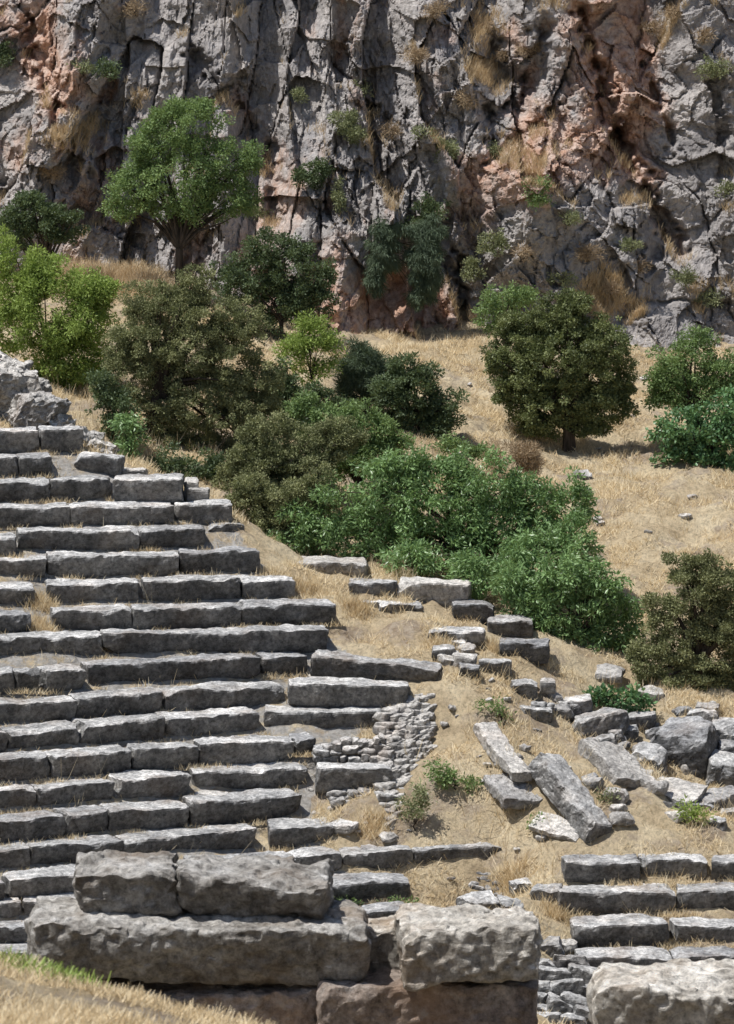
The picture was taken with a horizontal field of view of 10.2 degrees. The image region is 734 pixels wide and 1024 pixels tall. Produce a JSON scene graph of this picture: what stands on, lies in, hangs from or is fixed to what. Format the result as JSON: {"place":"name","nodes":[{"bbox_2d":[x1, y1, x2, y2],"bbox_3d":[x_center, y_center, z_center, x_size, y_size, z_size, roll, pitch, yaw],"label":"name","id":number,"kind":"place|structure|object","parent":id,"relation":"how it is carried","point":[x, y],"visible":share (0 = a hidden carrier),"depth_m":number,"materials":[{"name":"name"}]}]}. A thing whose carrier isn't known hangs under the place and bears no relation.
{"place":"outdoors","nodes":[
{"label":"outdoors","id":0,"kind":"place"},
{"bbox_2d":[0,946,277,1023],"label":"foreground dry grass","id":1,"kind":"structure","parent":0,"point":[21,1014],"depth_m":21.29,"materials":[{"name":"plant"}]},
{"bbox_2d":[0,0,733,353],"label":"limestone cliff","id":2,"kind":"structure","parent":0,"point":[644,104],"depth_m":96.22,"materials":[{"name":"grey stone"}]},
{"bbox_2d":[92,55,122,81],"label":"cliff shrub","id":3,"kind":"object","parent":2,"relation":"on","point":[110,68],"visible":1,"depth_m":95.20,"materials":[{"name":"green plant"}]},
{"bbox_2d":[290,156,334,189],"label":"cliff shrub","id":4,"kind":"object","parent":2,"relation":"on","point":[312,177],"visible":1,"depth_m":94.55,"materials":[{"name":"green plant"}]},
{"bbox_2d":[329,174,348,213],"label":"cliff shrub","id":5,"kind":"object","parent":2,"relation":"on","point":[338,198],"visible":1,"depth_m":94.52,"materials":[{"name":"green plant"}]},
{"bbox_2d":[326,107,368,144],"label":"cliff shrub","id":6,"kind":"object","parent":2,"relation":"on","point":[347,125],"visible":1,"depth_m":95.19,"materials":[{"name":"green plant"}]},
{"bbox_2d":[0,0,733,343],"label":"dry grass","id":7,"kind":"structure","parent":2,"relation":"on","point":[480,70],"depth_m":95.88,"materials":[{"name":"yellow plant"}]},
{"bbox_2d":[361,212,449,312],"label":"hanging shrub","id":8,"kind":"object","parent":2,"relation":"attached to","point":[422,256],"visible":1,"depth_m":94.04,"materials":[{"name":"green plant"}]},
{"bbox_2d":[398,43,431,66],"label":"cliff shrub","id":9,"kind":"object","parent":2,"relation":"on","point":[416,54],"visible":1,"depth_m":95.22,"materials":[{"name":"beige plant"}]},
{"bbox_2d":[401,191,452,227],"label":"cliff shrub","id":10,"kind":"object","parent":2,"relation":"on","point":[429,204],"visible":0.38,"depth_m":95.32,"materials":[{"name":"green plant"}]},
{"bbox_2d":[460,255,487,282],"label":"cliff shrub","id":11,"kind":"object","parent":2,"relation":"on","point":[471,264],"visible":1,"depth_m":95.20,"materials":[{"name":"green plant"}]},
{"bbox_2d":[475,227,510,256],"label":"cliff shrub","id":12,"kind":"object","parent":2,"relation":"on","point":[499,240],"visible":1,"depth_m":94.69,"materials":[{"name":"green plant"}]},
{"bbox_2d":[521,174,556,210],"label":"cliff shrub","id":13,"kind":"object","parent":2,"relation":"on","point":[534,197],"visible":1,"depth_m":93.67,"materials":[{"name":"green plant"}]},
{"bbox_2d":[575,241,607,265],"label":"cliff shrub","id":14,"kind":"object","parent":2,"relation":"on","point":[588,251],"visible":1,"depth_m":94.64,"materials":[{"name":"brown plant"}]},
{"bbox_2d":[668,262,698,289],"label":"cliff shrub","id":15,"kind":"object","parent":2,"relation":"on","point":[688,278],"visible":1,"depth_m":95.63,"materials":[{"name":"green plant"}]},
{"bbox_2d":[693,54,733,80],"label":"cliff shrub","id":16,"kind":"object","parent":2,"relation":"on","point":[710,64],"visible":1,"depth_m":95.89,"materials":[{"name":"green plant"}]},
{"bbox_2d":[0,273,733,1023],"bbox_3d":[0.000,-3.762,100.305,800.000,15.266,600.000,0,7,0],"label":"hillside ground","id":17,"kind":"structure","parent":0,"point":[448,820],"depth_m":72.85,"materials":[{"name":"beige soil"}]},
{"bbox_2d":[0,358,41,420],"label":"rock outcrop","id":18,"kind":"object","parent":17,"relation":"on","point":[17,376],"visible":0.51,"depth_m":81.26,"materials":[{"name":"stone"}]},
{"bbox_2d":[5,391,71,436],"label":"rock outcrop","id":19,"kind":"object","parent":17,"relation":"on","point":[37,409],"visible":0.75,"depth_m":80.47,"materials":[{"name":"stone"}]},
{"bbox_2d":[0,189,90,299],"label":"dark evergreen shrub","id":20,"kind":"object","parent":17,"relation":"on","point":[51,214],"visible":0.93,"depth_m":92.20,"materials":[{"name":"green plant"}]},
{"bbox_2d":[0,945,111,989],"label":"green weeds","id":21,"kind":"object","parent":17,"relation":"on","point":[58,966],"visible":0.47,"depth_m":22.24,"materials":[{"name":"green plant"}]},
{"bbox_2d":[0,222,125,390],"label":"lime green shrub","id":22,"kind":"object","parent":17,"relation":"on","point":[91,299],"visible":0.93,"depth_m":84.36,"materials":[{"name":"green plant"}]},
{"bbox_2d":[74,451,124,476],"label":"loose stone block","id":23,"kind":"object","parent":17,"relation":"on","point":[111,465],"depth_m":78.04,"materials":[{"name":"grey stone"}]},
{"bbox_2d":[83,367,148,448],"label":"dark evergreen shrub","id":24,"kind":"object","parent":17,"relation":"on","point":[114,401],"visible":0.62,"depth_m":81.23,"materials":[{"name":"green plant"}]},
{"bbox_2d":[52,252,196,303],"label":"tall orange grass","id":25,"kind":"structure","parent":17,"relation":"on","point":[125,272],"depth_m":92.81,"materials":[{"name":"plant"}]},
{"bbox_2d":[107,410,154,461],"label":"young shrub","id":26,"kind":"object","parent":17,"relation":"on","point":[131,424],"visible":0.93,"depth_m":80.14,"materials":[{"name":"green plant"}]},
{"bbox_2d":[112,473,184,504],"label":"loose stone block","id":27,"kind":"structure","parent":17,"relation":"on","point":[151,487],"depth_m":76.89,"materials":[{"name":"grey stone"}]},
{"bbox_2d":[95,94,268,294],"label":"almond tree","id":28,"kind":"object","parent":17,"relation":"on","point":[182,224],"visible":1,"depth_m":91.61,"materials":[{"name":"green plant"}]},
{"bbox_2d":[144,441,227,483],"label":"dark evergreen shrub","id":29,"kind":"object","parent":17,"relation":"on","point":[194,469],"visible":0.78,"depth_m":80.36,"materials":[{"name":"green plant"}]},
{"bbox_2d":[87,263,286,455],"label":"juniper tree","id":30,"kind":"object","parent":17,"relation":"on","point":[162,366],"visible":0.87,"depth_m":82.02,"materials":[{"name":"green plant"}]},
{"bbox_2d":[207,522,244,531],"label":"loose stone block","id":31,"kind":"object","parent":17,"relation":"on","point":[227,527],"depth_m":76.63,"materials":[{"name":"grey stone"}]},
{"bbox_2d":[138,981,317,1023],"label":"wall block","id":32,"kind":"structure","parent":17,"relation":"on","point":[279,1003],"depth_m":34.91,"materials":[{"name":"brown stone"}]},
{"bbox_2d":[24,896,371,986],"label":"wall block","id":33,"kind":"structure","parent":32,"relation":"on","point":[288,950],"depth_m":34.74,"materials":[{"name":"stone"}]},
{"bbox_2d":[72,849,181,915],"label":"wall block","id":34,"kind":"structure","parent":33,"relation":"on","point":[108,881],"depth_m":34.91,"materials":[{"name":"stone"}]},
{"bbox_2d":[176,854,334,919],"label":"wall block","id":35,"kind":"structure","parent":33,"relation":"on","point":[240,886],"depth_m":34.91,"materials":[{"name":"stone"}]},
{"bbox_2d":[0,425,501,981],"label":"ancient theatre seating","id":36,"kind":"object","parent":17,"relation":"on","point":[264,775],"visible":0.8,"depth_m":71.51,"materials":[{"name":"grey stone"}]},
{"bbox_2d":[185,487,209,501],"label":"loose stone block","id":37,"kind":"object","parent":36,"relation":"on","point":[194,494],"depth_m":77.20,"materials":[{"name":"stone"}]},
{"bbox_2d":[208,225,341,341],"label":"oak shrub","id":38,"kind":"object","parent":17,"relation":"on","point":[291,298],"visible":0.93,"depth_m":90.39,"materials":[{"name":"green plant"}]},
{"bbox_2d":[223,461,348,547],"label":"juniper","id":39,"kind":"object","parent":17,"relation":"on","point":[264,501],"visible":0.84,"depth_m":77.97,"materials":[{"name":"green plant"}]},
{"bbox_2d":[209,408,370,513],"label":"juniper","id":40,"kind":"object","parent":17,"relation":"on","point":[249,450],"visible":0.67,"depth_m":79.77,"materials":[{"name":"green plant"}]},
{"bbox_2d":[21,562,586,925],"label":"tall dry grass clump","id":41,"kind":"object","parent":17,"relation":"on","point":[355,607],"visible":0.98,"depth_m":73.36,"materials":[{"name":"plant"}]},
{"bbox_2d":[269,309,349,386],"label":"almond tree","id":42,"kind":"object","parent":17,"relation":"on","point":[300,345],"visible":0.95,"depth_m":85.63,"materials":[{"name":"green plant"}]},
{"bbox_2d":[265,356,368,437],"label":"dark evergreen shrub","id":43,"kind":"object","parent":17,"relation":"on","point":[291,390],"visible":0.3,"depth_m":84.23,"materials":[{"name":"green plant"}]},
{"bbox_2d":[298,555,370,577],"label":"loose stone block","id":44,"kind":"object","parent":17,"relation":"on","point":[327,564],"depth_m":76.54,"materials":[{"name":"stone"}]},
{"bbox_2d":[330,818,358,834],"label":"loose stone","id":45,"kind":"object","parent":17,"relation":"on","point":[342,826],"visible":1,"depth_m":68.79,"materials":[{"name":"grey stone"}]},
{"bbox_2d":[311,733,385,762],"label":"rubble retaining wall","id":46,"kind":"structure","parent":17,"relation":"on","point":[363,749],"depth_m":70.40,"materials":[{"name":"grey stone"}]},
{"bbox_2d":[283,388,415,502],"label":"sage green shrub","id":47,"kind":"object","parent":17,"relation":"on","point":[380,440],"visible":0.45,"depth_m":80.81,"materials":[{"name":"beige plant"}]},
{"bbox_2d":[326,787,375,808],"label":"rubble retaining wall","id":48,"kind":"structure","parent":17,"relation":"on","point":[334,797],"depth_m":69.76,"materials":[{"name":"stone"}]},
{"bbox_2d":[314,762,392,793],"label":"loose stone block","id":49,"kind":"object","parent":17,"relation":"on","point":[329,776],"depth_m":69.85,"materials":[{"name":"grey stone"}]},
{"bbox_2d":[328,333,390,417],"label":"spanish broom","id":50,"kind":"object","parent":17,"relation":"on","point":[364,361],"visible":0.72,"depth_m":86.10,"materials":[{"name":"green plant"}]},
{"bbox_2d":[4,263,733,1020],"bbox_3d":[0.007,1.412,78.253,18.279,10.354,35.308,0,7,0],"label":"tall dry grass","id":51,"kind":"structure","parent":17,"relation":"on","point":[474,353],"depth_m":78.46,"materials":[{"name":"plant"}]},
{"bbox_2d":[348,578,397,596],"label":"loose stone block","id":52,"kind":"object","parent":17,"relation":"on","point":[372,586],"depth_m":75.79,"materials":[{"name":"grey stone"}]},
{"bbox_2d":[310,649,441,681],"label":"broken seat slab","id":53,"kind":"structure","parent":17,"relation":"on","point":[327,663],"depth_m":72.41,"materials":[{"name":"grey stone"}]},
{"bbox_2d":[379,600,423,612],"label":"loose stone block","id":54,"kind":"object","parent":17,"relation":"on","point":[417,607],"depth_m":75.30,"materials":[{"name":"grey stone"}]},
{"bbox_2d":[372,693,437,830],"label":"rubble retaining wall","id":55,"kind":"structure","parent":17,"relation":"on","point":[396,725],"depth_m":70.79,"materials":[{"name":"stone"}]},
{"bbox_2d":[393,777,436,830],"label":"weed clump","id":56,"kind":"object","parent":17,"relation":"on","point":[422,799],"visible":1,"depth_m":68.91,"materials":[{"name":"green plant"}]},
{"bbox_2d":[366,351,469,440],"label":"evergreen shrub","id":57,"kind":"object","parent":17,"relation":"on","point":[397,386],"visible":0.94,"depth_m":85.13,"materials":[{"name":"green plant"}]},
{"bbox_2d":[315,967,538,1023],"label":"wall block","id":58,"kind":"structure","parent":17,"relation":"on","point":[382,995],"depth_m":34.69,"materials":[{"name":"brown stone"}]},
{"bbox_2d":[367,914,399,971],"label":"wall block","id":59,"kind":"structure","parent":58,"relation":"on","point":[383,939],"depth_m":35.29,"materials":[{"name":"stone"}]},
{"bbox_2d":[394,903,542,991],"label":"wall block","id":60,"kind":"structure","parent":58,"relation":"on","point":[477,943],"depth_m":34.48,"materials":[{"name":"stone"}]},
{"bbox_2d":[397,576,471,607],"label":"loose stone block","id":61,"kind":"object","parent":17,"relation":"on","point":[444,593],"depth_m":75.77,"materials":[{"name":"stone"}]},
{"bbox_2d":[264,441,605,600],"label":"bay shrub","id":62,"kind":"object","parent":17,"relation":"on","point":[474,546],"visible":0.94,"depth_m":77.55,"materials":[{"name":"green plant"}]},
{"bbox_2d":[422,757,483,795],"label":"weed clump","id":63,"kind":"object","parent":17,"relation":"on","point":[447,779],"visible":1,"depth_m":69.50,"materials":[{"name":"green plant"}]},
{"bbox_2d":[428,626,485,648],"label":"loose stone block","id":64,"kind":"object","parent":17,"relation":"on","point":[474,634],"depth_m":73.80,"materials":[{"name":"grey stone"}]},
{"bbox_2d":[432,431,492,465],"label":"green shrub","id":65,"kind":"object","parent":17,"relation":"on","point":[449,442],"visible":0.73,"depth_m":83.94,"materials":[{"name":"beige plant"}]},
{"bbox_2d":[451,599,494,624],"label":"loose stone block","id":66,"kind":"object","parent":17,"relation":"on","point":[474,608],"depth_m":75.32,"materials":[{"name":"grey stone"}]},
{"bbox_2d":[456,890,499,909],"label":"loose stone","id":67,"kind":"object","parent":17,"relation":"on","point":[487,898],"visible":0.66,"depth_m":66.36,"materials":[{"name":"grey stone"}]},
{"bbox_2d":[472,692,516,724],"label":"weed clump","id":68,"kind":"object","parent":17,"relation":"on","point":[498,705],"visible":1,"depth_m":71.29,"materials":[{"name":"green plant"}]},
{"bbox_2d":[478,658,511,677],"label":"loose stone block","id":69,"kind":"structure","parent":17,"relation":"on","point":[495,665],"depth_m":72.77,"materials":[{"name":"grey stone"}]},
{"bbox_2d":[473,722,532,781],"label":"fallen stone slab","id":70,"kind":"object","parent":17,"relation":"on","point":[490,736],"depth_m":70.03,"materials":[{"name":"stone"}]},
{"bbox_2d":[470,280,542,368],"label":"pale green shrub","id":71,"kind":"object","parent":17,"relation":"on","point":[525,295],"visible":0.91,"depth_m":91.99,"materials":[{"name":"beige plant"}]},
{"bbox_2d":[487,615,532,637],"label":"loose stone block","id":72,"kind":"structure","parent":17,"relation":"on","point":[515,626],"depth_m":74.90,"materials":[{"name":"grey stone"}]},
{"bbox_2d":[483,773,542,809],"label":"fallen stone slab","id":73,"kind":"object","parent":17,"relation":"on","point":[513,794],"depth_m":69.32,"materials":[{"name":"stone"}]},
{"bbox_2d":[480,436,546,475],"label":"dry brown shrub","id":74,"kind":"object","parent":17,"relation":"on","point":[525,456],"visible":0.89,"depth_m":83.40,"materials":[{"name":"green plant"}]},
{"bbox_2d":[498,638,549,665],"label":"loose stone block","id":75,"kind":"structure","parent":17,"relation":"on","point":[534,651],"depth_m":73.64,"materials":[{"name":"grey stone"}]},
{"bbox_2d":[510,678,537,700],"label":"loose stone block","id":76,"kind":"object","parent":17,"relation":"on","point":[527,688],"depth_m":72.22,"materials":[{"name":"grey stone"}]},
{"bbox_2d":[519,705,553,722],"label":"loose stone block","id":77,"kind":"object","parent":17,"relation":"on","point":[544,714],"depth_m":71.74,"materials":[{"name":"grey stone"}]},
{"bbox_2d":[530,883,562,901],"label":"loose stone","id":78,"kind":"object","parent":17,"relation":"on","point":[545,889],"visible":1,"depth_m":67.26,"materials":[{"name":"grey stone"}]},
{"bbox_2d":[540,936,564,957],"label":"loose stone","id":79,"kind":"object","parent":17,"relation":"on","point":[552,945],"visible":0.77,"depth_m":66.00,"materials":[{"name":"stone"}]},
{"bbox_2d":[528,811,578,842],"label":"fallen stone slab","id":80,"kind":"object","parent":17,"relation":"on","point":[563,829],"depth_m":68.64,"materials":[{"name":"stone"}]},
{"bbox_2d":[478,287,640,452],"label":"holm oak tree","id":81,"kind":"object","parent":17,"relation":"on","point":[539,335],"visible":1,"depth_m":87.02,"materials":[{"name":"green plant"}]},
{"bbox_2d":[537,954,596,1023],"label":"rubble retaining wall","id":82,"kind":"structure","parent":17,"relation":"on","point":[566,977],"depth_m":65.00,"materials":[{"name":"grey stone"}]},
{"bbox_2d":[486,547,648,653],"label":"bay shrub","id":83,"kind":"object","parent":17,"relation":"on","point":[520,595],"visible":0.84,"depth_m":75.50,"materials":[{"name":"green plant"}]},
{"bbox_2d":[527,752,612,842],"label":"fallen stone slab","id":84,"kind":"object","parent":17,"relation":"on","point":[555,777],"depth_m":68.89,"materials":[{"name":"grey stone"}]},
{"bbox_2d":[558,694,592,713],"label":"loose stone block","id":85,"kind":"object","parent":17,"relation":"on","point":[584,702],"depth_m":72.56,"materials":[{"name":"grey stone"}]},
{"bbox_2d":[572,707,628,737],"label":"boulder","id":86,"kind":"object","parent":17,"relation":"on","point":[603,720],"visible":0.71,"depth_m":71.84,"materials":[{"name":"grey stone"}]},
{"bbox_2d":[595,663,625,682],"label":"loose stone","id":87,"kind":"object","parent":17,"relation":"on","point":[619,672],"visible":0.98,"depth_m":74.53,"materials":[{"name":"stone"}]},
{"bbox_2d":[578,737,655,788],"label":"fallen stone slab","id":88,"kind":"object","parent":17,"relation":"on","point":[622,767],"depth_m":70.36,"materials":[{"name":"stone"}]},
{"bbox_2d":[582,681,657,712],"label":"dark leafy shrub","id":89,"kind":"object","parent":17,"relation":"on","point":[602,694],"visible":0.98,"depth_m":73.06,"materials":[{"name":"green plant"}]},
{"bbox_2d":[609,811,634,825],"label":"loose stone","id":90,"kind":"object","parent":17,"relation":"on","point":[622,818],"visible":1,"depth_m":68.60,"materials":[{"name":"stone"}]},
{"bbox_2d":[628,711,655,730],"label":"loose stone block","id":91,"kind":"object","parent":17,"relation":"on","point":[639,718],"depth_m":72.61,"materials":[{"name":"grey stone"}]},
{"bbox_2d":[557,852,733,996],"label":"ancient theatre seating","id":92,"kind":"object","parent":17,"relation":"on","point":[614,926],"visible":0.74,"depth_m":67.02,"materials":[{"name":"grey stone"}]},
{"bbox_2d":[632,742,667,772],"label":"boulder","id":93,"kind":"object","parent":17,"relation":"on","point":[656,753],"visible":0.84,"depth_m":71.32,"materials":[{"name":"grey stone"}]},
{"bbox_2d":[639,778,668,794],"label":"loose stone","id":94,"kind":"object","parent":17,"relation":"on","point":[656,787],"visible":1,"depth_m":70.00,"materials":[{"name":"stone"}]},
{"bbox_2d":[623,547,733,691],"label":"juniper tree","id":95,"kind":"object","parent":17,"relation":"on","point":[701,639],"visible":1,"depth_m":74.47,"materials":[{"name":"green plant"}]},
{"bbox_2d":[657,776,707,802],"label":"loose stone","id":96,"kind":"object","parent":17,"relation":"on","point":[678,788],"visible":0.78,"depth_m":70.29,"materials":[{"name":"stone"}]},
{"bbox_2d":[649,716,719,779],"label":"boulder","id":97,"kind":"object","parent":17,"relation":"on","point":[691,742],"visible":0.75,"depth_m":71.58,"materials":[{"name":"grey stone"}]},
{"bbox_2d":[640,323,733,428],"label":"green shrub","id":98,"kind":"object","parent":17,"relation":"on","point":[679,385],"visible":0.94,"depth_m":87.68,"materials":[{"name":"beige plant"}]},
{"bbox_2d":[643,383,733,471],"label":"ivy shrub","id":99,"kind":"object","parent":17,"relation":"on","point":[711,442],"visible":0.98,"depth_m":86.06,"materials":[{"name":"green plant"}]},
{"bbox_2d":[671,794,717,826],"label":"weed clump","id":100,"kind":"object","parent":17,"relation":"on","point":[692,814],"visible":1,"depth_m":68.96,"materials":[{"name":"green plant"}]},
{"bbox_2d":[699,785,733,810],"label":"loose stone","id":101,"kind":"object","parent":17,"relation":"on","point":[708,798],"visible":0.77,"depth_m":70.24,"materials":[{"name":"stone"}]},
{"bbox_2d":[705,749,733,786],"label":"boulder","id":102,"kind":"object","parent":17,"relation":"on","point":[720,768],"visible":0.81,"depth_m":71.16,"materials":[{"name":"grey stone"}]},
{"bbox_2d":[711,717,733,739],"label":"boulder","id":103,"kind":"object","parent":17,"relation":"on","point":[725,727],"visible":0.38,"depth_m":72.44,"materials":[{"name":"grey stone"}]},
{"bbox_3d":[3.638,4.001,33.634,1.159,0.601,1.056,0,7,0],"label":"wall block","id":104,"kind":"object","parent":17,"relation":"on","visible":0},
{"bbox_2d":[586,958,733,1023],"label":"wall block","id":105,"kind":"structure","parent":104,"relation":"on","point":[681,991],"depth_m":33.03,"materials":[{"name":"stone"}]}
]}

